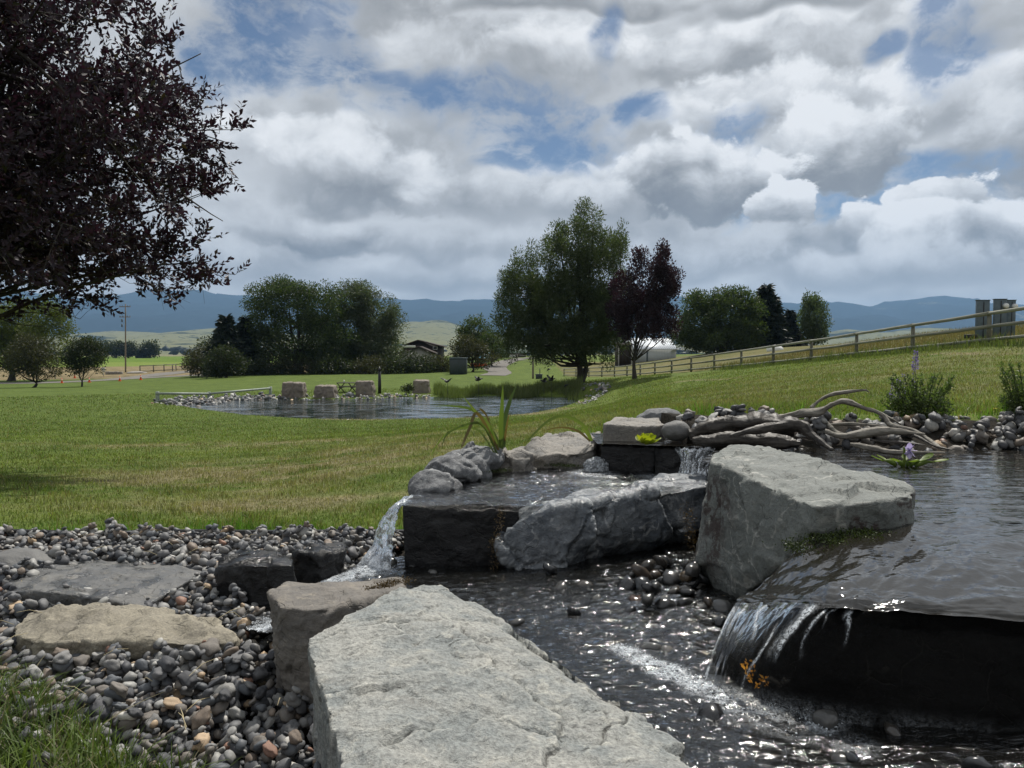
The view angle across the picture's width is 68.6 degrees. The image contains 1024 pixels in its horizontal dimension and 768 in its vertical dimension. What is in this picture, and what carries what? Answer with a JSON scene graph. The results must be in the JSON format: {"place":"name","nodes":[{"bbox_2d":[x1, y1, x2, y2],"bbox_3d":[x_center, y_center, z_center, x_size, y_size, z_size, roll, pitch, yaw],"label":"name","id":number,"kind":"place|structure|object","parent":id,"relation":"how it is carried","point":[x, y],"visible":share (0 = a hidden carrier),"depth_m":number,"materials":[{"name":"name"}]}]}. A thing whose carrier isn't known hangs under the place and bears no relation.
{"place":"outdoors","nodes":[
{"label":"outdoors","id":0,"kind":"place"},
{"bbox_2d":[0,375,200,383],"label":"gravel road","id":1,"kind":"structure","parent":0,"point":[87,380],"depth_m":116.19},
{"bbox_2d":[175,396,578,418],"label":"pond water","id":2,"kind":"structure","parent":0,"point":[400,408],"depth_m":43.67,"materials":[{"name":"grey liquid"}]},
{"bbox_2d":[39,320,955,354],"bbox_3d":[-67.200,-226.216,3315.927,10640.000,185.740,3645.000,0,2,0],"label":"foothills","id":3,"kind":"structure","parent":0,"point":[441,332],"depth_m":3277.59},
{"bbox_2d":[0,331,1023,767],"bbox_3d":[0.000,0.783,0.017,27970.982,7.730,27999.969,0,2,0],"label":"ground","id":4,"kind":"structure","parent":0,"point":[50,387],"depth_m":23.65,"materials":[{"name":"plant"}]},
{"bbox_2d":[0,548,54,569],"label":"flat slab","id":5,"kind":"object","parent":4,"relation":"on","point":[10,557],"visible":0.3,"depth_m":4.21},
{"bbox_2d":[0,332,63,387],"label":"crab apple tree","id":6,"kind":"object","parent":4,"relation":"on","point":[34,361],"visible":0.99,"depth_m":91.25,"materials":[{"name":"green plant"}]},
{"bbox_2d":[0,295,79,380],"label":"willow tree","id":7,"kind":"object","parent":4,"relation":"on","point":[35,321],"visible":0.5,"depth_m":119.50,"materials":[{"name":"green plant"}]},
{"bbox_2d":[55,333,111,386],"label":"crab apple tree","id":8,"kind":"object","parent":4,"relation":"on","point":[74,355],"visible":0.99,"depth_m":89.26,"materials":[{"name":"green plant"}]},
{"bbox_2d":[9,559,201,606],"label":"dark slab","id":9,"kind":"structure","parent":4,"relation":"on","point":[117,583],"depth_m":3.72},
{"bbox_2d":[102,340,126,357],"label":"tree","id":10,"kind":"object","parent":4,"relation":"on","point":[114,347],"visible":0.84,"depth_m":556.85,"materials":[{"name":"green plant"}]},
{"bbox_2d":[0,637,242,767],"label":"grass tuft","id":11,"kind":"object","parent":4,"relation":"on","point":[69,745],"visible":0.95,"depth_m":2.22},
{"bbox_2d":[14,602,240,682],"bbox_3d":[-1.625,1.128,3.190,1.064,0.339,0.486,0,2,0],"label":"tan rock","id":12,"kind":"object","parent":4,"relation":"on","point":[136,631],"visible":0.4,"depth_m":3.08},
{"bbox_2d":[0,0,255,326],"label":"purple tree","id":13,"kind":"object","parent":4,"relation":"on","point":[74,115],"visible":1,"depth_m":9.50,"materials":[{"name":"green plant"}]},
{"bbox_2d":[138,339,161,357],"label":"tree","id":14,"kind":"object","parent":4,"relation":"on","point":[151,348],"visible":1,"depth_m":557.06,"materials":[{"name":"green plant"}]},
{"bbox_2d":[179,343,209,377],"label":"bush","id":15,"kind":"object","parent":4,"relation":"on","point":[194,362],"visible":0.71,"depth_m":111.10,"materials":[{"name":"green plant"}]},
{"bbox_2d":[0,517,403,767],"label":"river pebbles","id":16,"kind":"object","parent":4,"relation":"on","point":[64,546],"visible":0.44,"depth_m":2.95,"materials":[{"name":"gravel"}]},
{"bbox_2d":[89,698,109,719],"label":"pebble","id":17,"kind":"object","parent":16,"relation":"on","point":[97,704],"visible":0.87,"depth_m":2.47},
{"bbox_2d":[156,655,175,672],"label":"pebble","id":18,"kind":"object","parent":16,"relation":"on","point":[166,663],"visible":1,"depth_m":2.65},
{"bbox_2d":[177,670,197,687],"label":"pebble","id":19,"kind":"object","parent":16,"relation":"on","point":[186,679],"visible":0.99,"depth_m":2.67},
{"bbox_2d":[0,527,395,729],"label":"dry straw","id":20,"kind":"object","parent":16,"relation":"on","point":[182,715],"visible":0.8,"depth_m":2.99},
{"bbox_2d":[191,732,209,752],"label":"pebble","id":21,"kind":"object","parent":16,"relation":"on","point":[204,737],"visible":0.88,"depth_m":2.33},
{"bbox_2d":[191,705,210,729],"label":"pebble","id":22,"kind":"object","parent":16,"relation":"on","point":[202,716],"visible":0.94,"depth_m":2.42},
{"bbox_2d":[199,638,220,656],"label":"pebble","id":23,"kind":"object","parent":16,"relation":"on","point":[211,646],"visible":0.98,"depth_m":2.92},
{"bbox_2d":[284,691,302,707],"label":"pebble","id":24,"kind":"object","parent":16,"relation":"on","point":[293,699],"visible":1,"depth_m":2.51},
{"bbox_2d":[357,496,412,569],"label":"waterfall","id":25,"kind":"object","parent":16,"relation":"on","point":[379,539],"visible":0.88,"depth_m":4.14,"materials":[{"name":"grey liquid"}]},
{"bbox_2d":[4,529,403,547],"bbox_3d":[-3.110,1.030,4.995,4.780,0.122,0.052,0,2,0],"label":"lawn edging","id":26,"kind":"object","parent":4,"relation":"on","point":[242,532],"visible":0.16,"depth_m":4.99,"materials":[{"name":"black plastic"}]},
{"bbox_2d":[155,386,271,402],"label":"rail fence","id":27,"kind":"object","parent":4,"relation":"on","point":[158,393],"visible":0.66,"depth_m":49.98,"materials":[{"name":"grey paint"}]},
{"bbox_2d":[151,392,282,406],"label":"shore stones","id":28,"kind":"object","parent":4,"relation":"on","point":[225,398],"visible":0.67,"depth_m":49.09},
{"bbox_2d":[197,343,254,377],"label":"round tree","id":29,"kind":"object","parent":4,"relation":"on","point":[212,362],"visible":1,"depth_m":103.32,"materials":[{"name":"green plant"}]},
{"bbox_2d":[200,313,252,376],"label":"spruce tree","id":30,"kind":"object","parent":4,"relation":"on","point":[225,331],"visible":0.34,"depth_m":111.88,"materials":[{"name":"green plant"}]},
{"bbox_2d":[236,315,261,373],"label":"spruce tree","id":31,"kind":"object","parent":4,"relation":"on","point":[245,336],"visible":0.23,"depth_m":115.92,"materials":[{"name":"green plant"}]},
{"bbox_2d":[214,550,296,619],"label":"dark block","id":32,"kind":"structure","parent":4,"relation":"on","point":[256,575],"depth_m":3.61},
{"bbox_2d":[242,353,292,375],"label":"bush","id":33,"kind":"object","parent":4,"relation":"on","point":[262,368],"visible":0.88,"depth_m":111.32,"materials":[{"name":"green plant"}]},
{"bbox_2d":[267,352,318,374],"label":"bush","id":34,"kind":"object","parent":4,"relation":"on","point":[306,368],"visible":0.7,"depth_m":113.28,"materials":[{"name":"green plant"}]},
{"bbox_2d":[281,381,306,397],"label":"sandstone block","id":35,"kind":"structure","parent":4,"relation":"on","point":[290,389],"depth_m":52.20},
{"bbox_2d":[238,273,363,373],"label":"cottonwood tree","id":36,"kind":"object","parent":4,"relation":"on","point":[321,335],"visible":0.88,"depth_m":115.62,"materials":[{"name":"green plant"}]},
{"bbox_2d":[291,542,347,582],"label":"dark block","id":37,"kind":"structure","parent":4,"relation":"on","point":[315,562],"depth_m":3.98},
{"bbox_2d":[314,384,337,397],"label":"sandstone block","id":38,"kind":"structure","parent":4,"relation":"on","point":[326,391],"depth_m":52.23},
{"bbox_2d":[307,354,349,374],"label":"bush","id":39,"kind":"object","parent":4,"relation":"on","point":[331,368],"visible":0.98,"depth_m":112.24,"materials":[{"name":"green plant"}]},
{"bbox_2d":[0,372,671,530],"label":"lawn grass","id":40,"kind":"structure","parent":4,"relation":"on","point":[253,517],"depth_m":11.20,"materials":[{"name":"plant"}]},
{"bbox_2d":[267,577,406,716],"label":"brown block","id":41,"kind":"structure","parent":4,"relation":"on","point":[301,614],"depth_m":2.64,"materials":[{"name":"stone"}]},
{"bbox_2d":[363,574,416,590],"bbox_3d":[-0.487,0.791,2.950,0.129,0.044,0.268,1,3,32],"label":"moss","id":42,"kind":"object","parent":41,"relation":"on","point":[385,584],"visible":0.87,"depth_m":2.96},
{"bbox_2d":[283,392,429,399],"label":"shore stones","id":43,"kind":"object","parent":4,"relation":"on","point":[389,395],"visible":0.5,"depth_m":53.06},
{"bbox_2d":[355,380,375,396],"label":"sandstone block","id":44,"kind":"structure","parent":4,"relation":"on","point":[368,387],"depth_m":53.37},
{"bbox_2d":[325,277,409,370],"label":"willow tree","id":45,"kind":"object","parent":4,"relation":"on","point":[382,331],"visible":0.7,"depth_m":120.90,"materials":[{"name":"green plant"}]},
{"bbox_2d":[348,353,395,373],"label":"bush","id":46,"kind":"object","parent":4,"relation":"on","point":[366,368],"visible":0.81,"depth_m":113.07,"materials":[{"name":"green plant"}]},
{"bbox_2d":[380,348,421,373],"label":"bush","id":47,"kind":"object","parent":4,"relation":"on","point":[399,365],"visible":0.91,"depth_m":111.38,"materials":[{"name":"green plant"}]},
{"bbox_2d":[2,344,831,354],"bbox_3d":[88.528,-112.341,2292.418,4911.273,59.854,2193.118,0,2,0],"label":"woods","id":48,"kind":"object","parent":4,"relation":"on","point":[176,350],"visible":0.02,"depth_m":1511.12,"materials":[{"name":"green plant"}]},
{"bbox_2d":[412,379,430,392],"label":"sandstone block","id":49,"kind":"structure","parent":4,"relation":"on","point":[422,385],"depth_m":57.17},
{"bbox_2d":[398,340,446,366],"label":"brown house","id":50,"kind":"structure","parent":4,"relation":"on","point":[421,347],"depth_m":149.18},
{"bbox_2d":[404,354,443,373],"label":"bush","id":51,"kind":"object","parent":4,"relation":"on","point":[423,368],"visible":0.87,"depth_m":111.38,"materials":[{"name":"green plant"}]},
{"bbox_2d":[424,353,450,371],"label":"bush","id":52,"kind":"object","parent":4,"relation":"on","point":[446,365],"visible":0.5,"depth_m":113.05,"materials":[{"name":"green plant"}]},
{"bbox_2d":[450,358,466,374],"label":"utility box","id":53,"kind":"object","parent":4,"relation":"on","point":[458,365],"visible":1,"depth_m":99.98,"materials":[{"name":"grey paint"}]},
{"bbox_2d":[403,480,518,567],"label":"black block","id":54,"kind":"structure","parent":4,"relation":"on","point":[437,534],"depth_m":4.06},
{"bbox_2d":[408,441,504,495],"bbox_3d":[-0.369,0.590,4.780,0.366,0.384,0.879,1,3,25],"label":"rim boulder","id":55,"kind":"object","parent":54,"relation":"on","point":[453,470],"visible":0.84,"depth_m":4.67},
{"bbox_2d":[431,385,516,458],"bbox_3d":[-0.267,0.271,5.061,0.606,0.559,0.570,0,2,0],"label":"reed clump","id":56,"kind":"object","parent":55,"relation":"on","point":[485,424],"visible":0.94,"depth_m":5.05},
{"bbox_2d":[447,332,501,371],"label":"fruit tree","id":57,"kind":"object","parent":4,"relation":"on","point":[473,351],"visible":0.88,"depth_m":109.20,"materials":[{"name":"green plant"}]},
{"bbox_2d":[455,312,494,354],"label":"round tree","id":58,"kind":"object","parent":4,"relation":"on","point":[468,329],"visible":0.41,"depth_m":126.84,"materials":[{"name":"green plant"}]},
{"bbox_2d":[478,328,507,365],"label":"willow tree","id":59,"kind":"object","parent":4,"relation":"on","point":[487,336],"visible":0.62,"depth_m":124.40,"materials":[{"name":"green plant"}]},
{"bbox_2d":[308,585,691,767],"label":"foreground slab","id":60,"kind":"structure","parent":4,"relation":"on","point":[431,676],"depth_m":1.88,"materials":[{"name":"grey stone"}]},
{"bbox_2d":[481,357,528,375],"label":"gravel drive","id":61,"kind":"structure","parent":4,"relation":"on","point":[500,368],"depth_m":118.41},
{"bbox_2d":[432,375,582,399],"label":"shore reeds","id":62,"kind":"object","parent":4,"relation":"on","point":[533,389],"visible":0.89,"depth_m":56.03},
{"bbox_2d":[512,431,601,508],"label":"rim slab","id":63,"kind":"structure","parent":4,"relation":"on","point":[563,448],"depth_m":5.31,"materials":[{"name":"stone"}]},
{"bbox_2d":[489,196,633,381],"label":"willow tree","id":64,"kind":"object","parent":4,"relation":"on","point":[589,332],"visible":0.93,"depth_m":58.38,"materials":[{"name":"green plant"}]},
{"bbox_2d":[576,382,610,404],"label":"shore stones","id":65,"kind":"object","parent":4,"relation":"on","point":[603,390],"visible":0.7,"depth_m":51.41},
{"bbox_2d":[494,471,707,570],"bbox_3d":[0.541,0.855,4.606,1.789,0.613,0.907,-2,3,-35],"label":"blue grey boulder","id":66,"kind":"object","parent":4,"relation":"on","point":[579,525],"visible":0.84,"depth_m":4.16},
{"bbox_2d":[615,342,633,365],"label":"dark shed","id":67,"kind":"structure","parent":4,"relation":"on","point":[621,360],"depth_m":121.93,"materials":[{"name":"brown"}]},
{"bbox_2d":[256,540,1023,767],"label":"stream bed","id":68,"kind":"object","parent":4,"relation":"on","point":[826,717],"visible":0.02,"depth_m":1.93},
{"bbox_2d":[567,555,733,651],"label":"stream cobbles","id":69,"kind":"object","parent":68,"relation":"on","point":[690,577],"visible":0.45,"depth_m":3.34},
{"bbox_2d":[604,237,685,378],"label":"plum tree","id":70,"kind":"object","parent":4,"relation":"on","point":[658,311],"visible":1,"depth_m":54.03,"materials":[{"name":"purple plant"}]},
{"bbox_2d":[631,338,677,362],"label":"white barn","id":71,"kind":"structure","parent":4,"relation":"on","point":[659,351],"depth_m":127.92,"materials":[{"name":"metal"}]},
{"bbox_2d":[636,408,680,420],"bbox_3d":[1.184,0.264,5.971,0.375,0.154,0.218,0,2,0],"label":"long stone","id":72,"kind":"object","parent":4,"relation":"on","point":[653,413],"visible":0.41,"depth_m":5.92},
{"bbox_2d":[655,446,713,532],"bbox_3d":[1.196,0.704,5.133,0.473,0.592,0.384,1,3,19],"label":"lip stone","id":73,"kind":"object","parent":4,"relation":"on","point":[668,459],"visible":0.19,"depth_m":4.99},
{"bbox_2d":[666,283,773,353],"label":"willow tree","id":74,"kind":"object","parent":4,"relation":"on","point":[739,331],"visible":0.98,"depth_m":112.41,"materials":[{"name":"green plant"}]},
{"bbox_2d":[754,282,794,346],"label":"spruce tree","id":75,"kind":"object","parent":4,"relation":"on","point":[776,322],"visible":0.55,"depth_m":115.79,"materials":[{"name":"green plant"}]},
{"bbox_2d":[563,306,1023,376],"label":"log fence","id":76,"kind":"object","parent":4,"relation":"on","point":[989,326],"visible":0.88,"depth_m":35.41,"materials":[{"name":"brown wood"}]},
{"bbox_2d":[783,309,809,346],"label":"pine tree","id":77,"kind":"object","parent":4,"relation":"on","point":[791,317],"visible":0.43,"depth_m":120.85,"materials":[{"name":"green plant"}]},
{"bbox_2d":[694,444,914,597],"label":"grey block","id":78,"kind":"structure","parent":4,"relation":"on","point":[757,495],"depth_m":3.03,"materials":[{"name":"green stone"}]},
{"bbox_2d":[762,526,891,554],"bbox_3d":[1.107,0.545,2.599,0.411,0.106,0.306,0,2,0],"label":"moss","id":79,"kind":"object","parent":78,"relation":"on","point":[828,538],"visible":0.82,"depth_m":2.59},
{"bbox_2d":[796,288,834,345],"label":"poplar tree","id":80,"kind":"object","parent":4,"relation":"on","point":[813,324],"visible":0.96,"depth_m":114.59,"materials":[{"name":"green plant"}]},
{"bbox_2d":[616,329,1023,418],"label":"lawn grass","id":81,"kind":"structure","parent":4,"relation":"on","point":[701,406],"depth_m":14.56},
{"bbox_2d":[683,404,1023,451],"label":"bank cobbles","id":82,"kind":"object","parent":4,"relation":"on","point":[1011,441],"visible":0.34,"depth_m":4.98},
{"bbox_2d":[812,417,826,429],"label":"cobble","id":83,"kind":"object","parent":82,"relation":"on","point":[817,423],"visible":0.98,"depth_m":4.97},
{"bbox_2d":[779,398,944,451],"bbox_3d":[2.301,0.238,4.925,1.055,0.283,0.445,2,3,42],"label":"driftwood branch","id":84,"kind":"object","parent":83,"relation":"on","point":[811,412],"visible":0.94,"depth_m":4.95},
{"bbox_2d":[809,389,868,407],"bbox_3d":[2.188,0.104,5.013,0.375,0.145,0.054,1,2,14],"label":"driftwood branch","id":85,"kind":"object","parent":84,"relation":"on","point":[831,394],"visible":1,"depth_m":5.00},
{"bbox_2d":[827,422,887,432],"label":"driftwood branch","id":86,"kind":"object","parent":82,"relation":"on","point":[831,427],"visible":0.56,"depth_m":4.95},
{"bbox_2d":[688,324,1023,370],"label":"field grass","id":87,"kind":"structure","parent":4,"relation":"on","point":[896,342],"depth_m":43.31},
{"bbox_2d":[709,328,1023,371],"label":"grass strip","id":88,"kind":"object","parent":4,"relation":"on","point":[902,351],"visible":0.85,"depth_m":31.82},
{"bbox_2d":[712,606,1023,728],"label":"fall ledge","id":89,"kind":"object","parent":4,"relation":"on","point":[959,672],"visible":0.39,"depth_m":1.96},
{"bbox_2d":[705,602,851,717],"bbox_3d":[1.078,0.756,2.022,1.122,0.357,0.488,2,3,34],"label":"ledge fall","id":90,"kind":"object","parent":89,"relation":"on","point":[747,610],"visible":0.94,"depth_m":2.26,"materials":[{"name":"grey liquid"}]},
{"bbox_2d":[737,506,1023,621],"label":"water surface","id":91,"kind":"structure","parent":89,"relation":"on","point":[971,567],"depth_m":2.25,"materials":[{"name":"black liquid"}]},
{"bbox_2d":[878,350,955,418],"bbox_3d":[2.912,0.019,5.348,0.522,0.522,0.385,0,2,0],"label":"purple herb","id":92,"kind":"object","parent":4,"relation":"on","point":[914,400],"visible":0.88,"depth_m":5.31,"materials":[{"name":"green plant"}]},
{"bbox_2d":[975,300,989,338],"bbox_3d":[18.481,-2.415,29.477,0.511,1.779,0.175,0,2,0],"label":"meter pedestal","id":93,"kind":"object","parent":4,"relation":"on","point":[982,306],"visible":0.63,"depth_m":29.40,"materials":[{"name":"grey metal"}]},
{"bbox_2d":[992,299,1008,336],"bbox_3d":[19.176,-2.468,29.422,0.532,1.748,0.280,0,2,0],"label":"meter pedestal","id":94,"kind":"object","parent":4,"relation":"on","point":[1000,304],"visible":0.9,"depth_m":29.40,"materials":[{"name":"grey metal"}]},
{"bbox_2d":[996,359,1023,414],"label":"purple herb","id":95,"kind":"object","parent":4,"relation":"on","point":[1015,398],"visible":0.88,"depth_m":5.26,"materials":[{"name":"green plant"}]},
{"bbox_2d":[1006,300,1017,335],"bbox_3d":[19.731,-2.498,29.621,0.396,1.654,0.280,0,2,0],"label":"meter pedestal","id":96,"kind":"object","parent":4,"relation":"on","point":[1011,316],"visible":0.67,"depth_m":29.59,"materials":[{"name":"grey metal"}]},
{"bbox_2d":[0,289,1023,337],"bbox_3d":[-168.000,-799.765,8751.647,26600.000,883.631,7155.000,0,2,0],"label":"mountains","id":97,"kind":"structure","parent":0,"point":[193,311],"depth_m":8830.08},
{"bbox_2d":[0,0,1023,305],"label":"sky","id":98,"kind":"structure","parent":0,"point":[861,152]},
{"bbox_2d":[405,467,681,506],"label":"pool","id":99,"kind":"structure","parent":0,"point":[541,482],"depth_m":4.60,"materials":[{"name":"black liquid"}]},
{"bbox_2d":[491,447,536,489],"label":"rim slab","id":100,"kind":"structure","parent":99,"relation":"on","point":[520,460],"depth_m":5.11,"materials":[{"name":"stone"}]},
{"bbox_2d":[582,456,608,471],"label":"bubbling water","id":101,"kind":"structure","parent":99,"relation":"on","point":[589,469],"depth_m":5.13,"materials":[{"name":"grey liquid"}]},
{"bbox_2d":[600,444,655,476],"bbox_3d":[0.809,0.699,5.215,0.415,0.586,0.267,0,2,0],"label":"lip stone","id":102,"kind":"object","parent":99,"relation":"in","point":[625,458],"visible":0.27,"depth_m":5.10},
{"bbox_2d":[603,417,665,440],"bbox_3d":[0.886,0.357,5.496,0.497,0.207,0.556,0,2,0],"label":"step stone","id":103,"kind":"object","parent":102,"relation":"on","point":[621,429],"visible":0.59,"depth_m":5.26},
{"bbox_2d":[242,542,1023,767],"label":"stream","id":104,"kind":"structure","parent":0,"point":[689,633],"depth_m":2.35,"materials":[{"name":"black liquid"}]},
{"bbox_2d":[246,564,864,754],"bbox_3d":[-0.272,0.957,2.768,0.952,0.282,2.915,-2,3,-34],"label":"foam","id":105,"kind":"object","parent":104,"relation":"on","point":[665,675],"visible":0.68,"depth_m":2.33,"materials":[{"name":"white"}]},
{"bbox_2d":[591,433,1023,523],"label":"pool","id":106,"kind":"structure","parent":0,"point":[978,483],"depth_m":3.81,"materials":[{"name":"black liquid"}]},
{"bbox_2d":[524,415,592,445],"bbox_3d":[0.353,0.321,5.340,0.408,0.216,0.571,1,2,15],"label":"reed clump","id":107,"kind":"object","parent":106,"relation":"in","point":[588,437],"visible":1,"depth_m":5.35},
{"bbox_2d":[635,433,660,444],"bbox_3d":[0.903,0.366,5.031,0.143,0.080,0.163,-2,3,-42],"label":"water lettuce","id":108,"kind":"object","parent":106,"relation":"on","point":[646,438],"visible":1,"depth_m":4.99,"materials":[{"name":"green plant"}]},
{"bbox_2d":[661,420,689,440],"bbox_3d":[1.130,0.322,5.169,0.202,0.144,0.192,0,2,0],"label":"round stone","id":109,"kind":"object","parent":106,"relation":"on","point":[675,430],"visible":0.98,"depth_m":5.10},
{"bbox_2d":[673,446,715,475],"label":"waterfall","id":110,"kind":"object","parent":106,"relation":"hanging from","point":[691,449],"visible":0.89,"depth_m":4.88,"materials":[{"name":"grey liquid"}]},
{"bbox_2d":[687,411,833,450],"bbox_3d":[1.553,0.307,4.822,0.780,0.251,0.620,0,2,0],"label":"driftwood stump","id":111,"kind":"object","parent":106,"relation":"on","point":[773,430],"visible":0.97,"depth_m":4.77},
{"bbox_2d":[824,426,944,454],"bbox_3d":[2.251,0.342,4.563,0.617,0.143,0.310,1,2,13],"label":"driftwood log","id":112,"kind":"object","parent":106,"relation":"on","point":[870,432],"visible":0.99,"depth_m":4.65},
{"bbox_2d":[870,434,952,450],"bbox_3d":[2.450,0.343,4.578,0.455,0.072,0.168,2,3,41],"label":"driftwood branch","id":113,"kind":"object","parent":112,"relation":"on","point":[906,443],"visible":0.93,"depth_m":4.59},
{"bbox_2d":[871,443,948,466],"bbox_3d":[2.155,0.387,4.061,0.382,0.141,0.185,0,2,0],"label":"water hyacinth","id":114,"kind":"object","parent":106,"relation":"on","point":[908,454],"visible":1,"depth_m":4.06,"materials":[{"name":"green plant"}]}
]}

